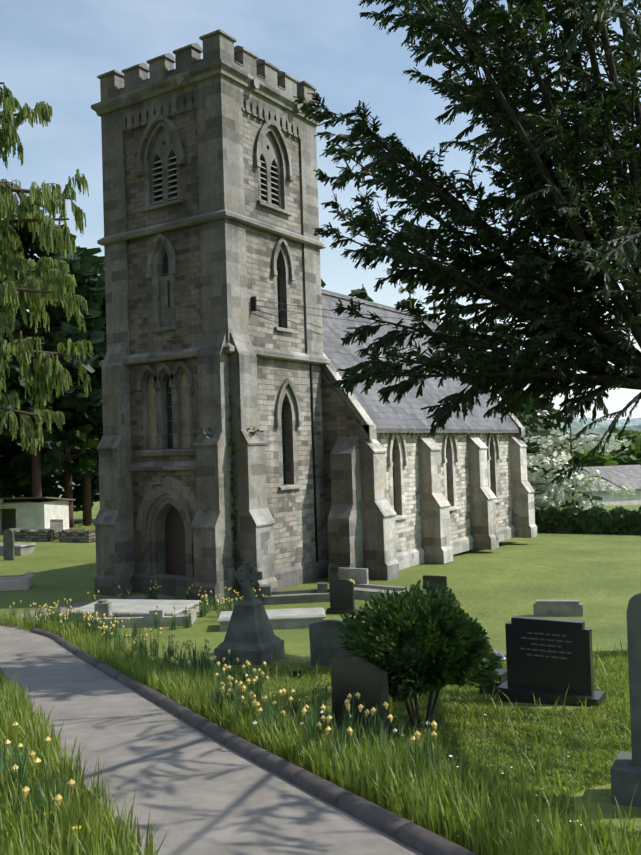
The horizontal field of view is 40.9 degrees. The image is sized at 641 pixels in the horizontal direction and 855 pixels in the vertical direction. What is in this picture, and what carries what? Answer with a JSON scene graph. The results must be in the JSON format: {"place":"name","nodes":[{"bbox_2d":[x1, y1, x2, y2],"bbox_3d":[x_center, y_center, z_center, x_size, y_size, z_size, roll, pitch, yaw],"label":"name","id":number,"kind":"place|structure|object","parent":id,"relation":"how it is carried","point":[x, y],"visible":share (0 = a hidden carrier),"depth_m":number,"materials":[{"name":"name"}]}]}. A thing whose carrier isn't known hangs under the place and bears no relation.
{"place":"outdoors","nodes":[
{"label":"outdoors","id":0,"kind":"place"},
{"bbox_2d":[0,82,92,455],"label":"cedar tree","id":1,"kind":"object","parent":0,"point":[11,296],"depth_m":14.68,"materials":[{"name":"green plant"}]},
{"bbox_2d":[0,594,173,632],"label":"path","id":2,"kind":"structure","parent":0,"point":[63,609],"depth_m":22.49,"materials":[{"name":"grey concrete"}]},
{"bbox_2d":[0,628,423,854],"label":"path","id":3,"kind":"structure","parent":0,"point":[205,794],"depth_m":6.57,"materials":[{"name":"grey concrete"}]},
{"bbox_2d":[124,98,511,573],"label":"church walls","id":4,"kind":"structure","parent":0,"point":[292,510],"depth_m":24.65,"materials":[{"name":"grey stone"}]},
{"bbox_2d":[91,29,536,604],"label":"church dressings","id":5,"kind":"structure","parent":4,"relation":"attached to","point":[223,81],"depth_m":24.32,"materials":[{"name":"grey stone"}]},
{"bbox_2d":[321,289,519,432],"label":"church roof","id":6,"kind":"structure","parent":4,"relation":"on","point":[406,414],"depth_m":30.53,"materials":[{"name":"grey stone"}]},
{"bbox_2d":[0,495,640,854],"bbox_3d":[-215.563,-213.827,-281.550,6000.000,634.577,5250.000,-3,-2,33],"label":"ground","id":7,"kind":"structure","parent":0,"point":[597,576],"depth_m":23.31,"materials":[{"name":"green plant"}]},
{"bbox_2d":[0,445,63,497],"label":"shrubs","id":8,"kind":"object","parent":7,"relation":"on","point":[17,494],"depth_m":59.05,"materials":[{"name":"green plant"}]},
{"bbox_2d":[0,306,75,494],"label":"conifer tree","id":9,"kind":"object","parent":7,"relation":"on","point":[24,488],"depth_m":58.83,"materials":[{"name":"green plant"}]},
{"bbox_2d":[0,497,75,533],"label":"shed","id":10,"kind":"structure","parent":7,"relation":"on","point":[21,513],"depth_m":46.92,"materials":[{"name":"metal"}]},
{"bbox_2d":[3,528,95,542],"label":"churchyard wall","id":11,"kind":"structure","parent":7,"relation":"on","point":[69,535],"depth_m":41.02,"materials":[{"name":"grey stone"}]},
{"bbox_2d":[0,368,102,526],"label":"conifer tree","id":12,"kind":"object","parent":7,"relation":"on","point":[54,443],"depth_m":51.74,"materials":[{"name":"green plant"}]},
{"bbox_2d":[0,260,104,525],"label":"conifer tree","id":13,"kind":"object","parent":7,"relation":"on","point":[99,427],"depth_m":54.17,"materials":[{"name":"green plant"}]},
{"bbox_2d":[0,193,106,501],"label":"conifer tree","id":14,"kind":"object","parent":7,"relation":"on","point":[81,264],"depth_m":48.19,"materials":[{"name":"green plant"}]},
{"bbox_2d":[50,519,62,537],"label":"churchyard gate","id":15,"kind":"structure","parent":7,"relation":"on","point":[56,526],"depth_m":41.12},
{"bbox_2d":[55,439,99,511],"bbox_3d":[-14.265,-0.791,61.675,11.688,15.548,10.652,-3,-2,33],"label":"conifer tree","id":16,"kind":"object","parent":7,"relation":"on","point":[77,491],"depth_m":59.33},
{"bbox_2d":[0,581,445,838],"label":"daffodil leaves","id":17,"kind":"object","parent":7,"relation":"on","point":[96,624],"visible":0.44,"depth_m":8.46,"materials":[{"name":"green plant"}]},
{"bbox_2d":[31,628,477,854],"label":"path kerb","id":18,"kind":"structure","parent":7,"relation":"on","point":[420,839],"depth_m":6.21,"materials":[{"name":"stone"}]},
{"bbox_2d":[243,669,301,681],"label":"grave pots","id":19,"kind":"object","parent":7,"relation":"on","point":[294,672],"visible":0.48,"depth_m":11.86,"materials":[{"name":"grey metal"}]},
{"bbox_2d":[3,580,581,843],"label":"wildflowers","id":20,"kind":"object","parent":7,"relation":"on","point":[25,790],"visible":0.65,"depth_m":8.14,"materials":[{"name":"yellow plant"}]},
{"bbox_2d":[0,608,640,854],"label":"long grass","id":21,"kind":"structure","parent":7,"relation":"on","point":[472,826],"depth_m":5.65,"materials":[{"name":"green plant"}]},
{"bbox_2d":[0,529,640,806],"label":"graves","id":22,"kind":"object","parent":7,"relation":"on","point":[549,661],"visible":0.9,"depth_m":9.56,"materials":[{"name":"black stone"}]},
{"bbox_2d":[493,649,505,669],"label":"flowers","id":23,"kind":"object","parent":22,"relation":"on","point":[500,653],"visible":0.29,"depth_m":9.93,"materials":[{"name":"purple plant"}]},
{"bbox_2d":[149,155,499,575],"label":"church fittings","id":24,"kind":"object","parent":7,"relation":"on","point":[175,556],"visible":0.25,"depth_m":24.40,"materials":[{"name":"black"}]},
{"bbox_2d":[199,394,532,592],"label":"ivy leaves","id":25,"kind":"object","parent":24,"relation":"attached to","point":[233,514],"visible":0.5,"depth_m":22.58,"materials":[{"name":"green plant"}]},
{"bbox_2d":[348,284,372,301],"bbox_3d":[3.278,-1.571,62.239,7.947,17.702,8.864,-3,-2,33],"label":"cypress tree","id":26,"kind":"object","parent":7,"relation":"on","point":[359,294],"depth_m":62.15,"materials":[{"name":"green plant"}]},
{"bbox_2d":[397,277,427,314],"bbox_3d":[6.466,-1.835,58.294,9.148,17.504,9.056,-3,-2,33],"label":"cypress tree","id":27,"kind":"object","parent":7,"relation":"on","point":[401,290],"depth_m":58.42,"materials":[{"name":"green plant"}]},
{"bbox_2d":[335,579,502,726],"bbox_3d":[0.965,2.214,8.390,1.495,1.444,1.588,-3,-2,33],"label":"topiary shrub","id":28,"kind":"object","parent":7,"relation":"on","point":[466,654],"depth_m":7.99,"materials":[{"name":"green plant"}]},
{"bbox_2d":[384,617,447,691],"bbox_3d":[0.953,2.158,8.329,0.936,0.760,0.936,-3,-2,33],"label":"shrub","id":29,"kind":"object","parent":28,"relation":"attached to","point":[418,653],"visible":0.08,"depth_m":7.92,"materials":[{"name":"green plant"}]},
{"bbox_2d":[439,300,478,354],"bbox_3d":[9.518,-1.090,60.573,8.896,15.986,10.078,-3,-2,33],"label":"cypress tree","id":30,"kind":"object","parent":7,"relation":"on","point":[461,319],"depth_m":60.22,"materials":[{"name":"plant"}]},
{"bbox_2d":[476,315,554,510],"bbox_3d":[11.790,-0.248,58.055,8.729,15.404,8.471,-3,-2,33],"label":"cypress tree","id":31,"kind":"object","parent":7,"relation":"on","point":[526,406],"depth_m":57.03,"materials":[{"name":"plant"}]},
{"bbox_2d":[528,481,563,509],"bbox_3d":[11.867,4.194,47.100,3.440,3.300,2.425,-2,-2,-3],"label":"shrub","id":32,"kind":"object","parent":7,"relation":"on","point":[545,488],"depth_m":46.79,"materials":[{"name":"green plant"}]},
{"bbox_2d":[507,384,602,508],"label":"cypress tree","id":33,"kind":"object","parent":7,"relation":"on","point":[546,416],"depth_m":66.22,"materials":[{"name":"plant"}]},
{"bbox_2d":[539,440,617,483],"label":"valley tree","id":34,"kind":"object","parent":7,"relation":"on","point":[602,460],"depth_m":103.56,"materials":[{"name":"plant"}]},
{"bbox_2d":[524,428,636,509],"bbox_3d":[12.794,2.840,45.783,6.380,5.900,6.988,-2,-2,-11],"label":"hawthorn tree","id":35,"kind":"object","parent":7,"relation":"on","point":[534,460],"depth_m":45.45,"materials":[{"name":"white plant"}]},
{"bbox_2d":[535,505,640,534],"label":"hedge","id":36,"kind":"object","parent":7,"relation":"on","point":[601,511],"depth_m":42.18,"materials":[{"name":"green plant"}]},
{"bbox_2d":[562,465,640,505],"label":"building roof","id":37,"kind":"structure","parent":7,"relation":"on","point":[629,475],"depth_m":92.84,"materials":[{"name":"stone"}]},
{"bbox_2d":[602,428,640,465],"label":"valley tree","id":38,"kind":"object","parent":7,"relation":"on","point":[632,444],"depth_m":109.53,"materials":[{"name":"green plant"}]},
{"bbox_2d":[0,0,640,419],"label":"sky","id":39,"kind":"structure","parent":0,"point":[54,52],"materials":[{"name":"blue"}]},
{"bbox_2d":[56,418,640,490],"bbox_3d":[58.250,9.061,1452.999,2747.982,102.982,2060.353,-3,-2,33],"label":"hills","id":40,"kind":"structure","parent":0,"point":[634,424],"depth_m":859.46,"materials":[{"name":"green plant"}]},
{"bbox_2d":[291,0,640,485],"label":"yew tree","id":41,"kind":"object","parent":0,"point":[495,16],"depth_m":12.40,"materials":[{"name":"green plant"}]}
]}

